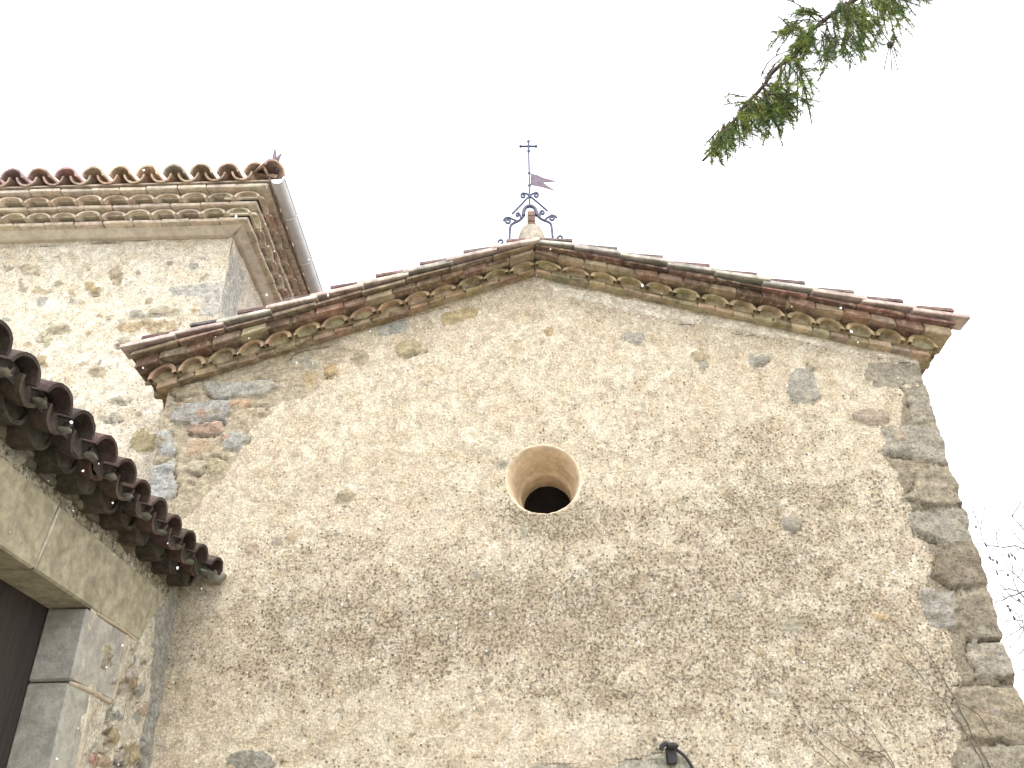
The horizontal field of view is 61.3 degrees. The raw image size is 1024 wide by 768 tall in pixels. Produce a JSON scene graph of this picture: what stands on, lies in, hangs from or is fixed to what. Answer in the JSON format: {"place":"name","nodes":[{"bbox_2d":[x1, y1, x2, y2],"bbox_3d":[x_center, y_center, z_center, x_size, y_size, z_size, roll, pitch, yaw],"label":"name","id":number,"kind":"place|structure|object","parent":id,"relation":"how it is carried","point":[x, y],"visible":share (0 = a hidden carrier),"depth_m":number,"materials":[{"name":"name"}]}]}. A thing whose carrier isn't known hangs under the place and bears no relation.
{"place":"outdoors","nodes":[
{"label":"outdoors","id":0,"kind":"place"},
{"bbox_2d":[0,319,226,767],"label":"side building","id":1,"kind":"structure","parent":0,"point":[80,603],"depth_m":3.91,"materials":[{"name":"stone"}]},
{"bbox_2d":[0,579,46,767],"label":"door","id":2,"kind":"structure","parent":1,"relation":"in","point":[22,617],"depth_m":3.75,"materials":[{"name":"brown wood"}]},
{"bbox_2d":[0,148,322,482],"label":"tower","id":3,"kind":"structure","parent":0,"point":[155,264],"depth_m":7.06,"materials":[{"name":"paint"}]},
{"bbox_2d":[0,0,1023,701],"label":"sky","id":4,"kind":"structure","parent":0,"point":[845,201],"materials":[{"name":"white"}]},
{"bbox_2d":[10,3,1021,764],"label":"snowflakes","id":5,"kind":"object","parent":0,"point":[472,429],"visible":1,"depth_m":2.35,"materials":[{"name":"white"}]},
{"bbox_2d":[120,237,1023,767],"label":"church","id":6,"kind":"structure","parent":0,"point":[654,463],"depth_m":5.30,"materials":[{"name":"stone"}]},
{"bbox_2d":[497,139,562,243],"bbox_3d":[0.124,-1.468,6.590,0.483,1.057,0.159,-1,-31,0],"label":"weather vane","id":7,"kind":"object","parent":6,"relation":"on","point":[531,228],"visible":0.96,"depth_m":6.43,"materials":[{"name":"metal"}]},
{"bbox_2d":[505,444,581,513],"bbox_3d":[0.201,0.723,5.673,0.504,0.508,0.472,-1,-31,0],"label":"round window","id":8,"kind":"structure","parent":6,"relation":"in","point":[542,478],"depth_m":5.73,"materials":[{"name":"paint"}]},
{"bbox_2d":[659,741,693,767],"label":"cable bracket","id":9,"kind":"object","parent":6,"relation":"attached to","point":[671,749],"visible":1,"depth_m":4.58,"materials":[{"name":"black metal"}]},
{"bbox_2d":[793,691,894,767],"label":"climbing stem","id":10,"kind":"object","parent":6,"relation":"attached to","point":[848,746],"visible":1,"depth_m":4.62,"materials":[{"name":"brown plant"}]},
{"bbox_2d":[889,618,990,767],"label":"climbing stem","id":11,"kind":"object","parent":6,"relation":"attached to","point":[911,665],"visible":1,"depth_m":4.71,"materials":[{"name":"brown plant"}]},
{"label":"ground","id":12,"kind":"structure","parent":0,"visible":0},
{"bbox_2d":[701,0,933,168],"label":"conifer tree","id":13,"kind":"object","parent":12,"relation":"on","point":[752,114],"visible":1,"depth_m":3.61,"materials":[{"name":"green plant"}]},
{"bbox_2d":[967,493,1023,670],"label":"bare tree","id":14,"kind":"object","parent":12,"relation":"on","point":[1004,597],"visible":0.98,"depth_m":9.21,"materials":[{"name":"brown plant"}]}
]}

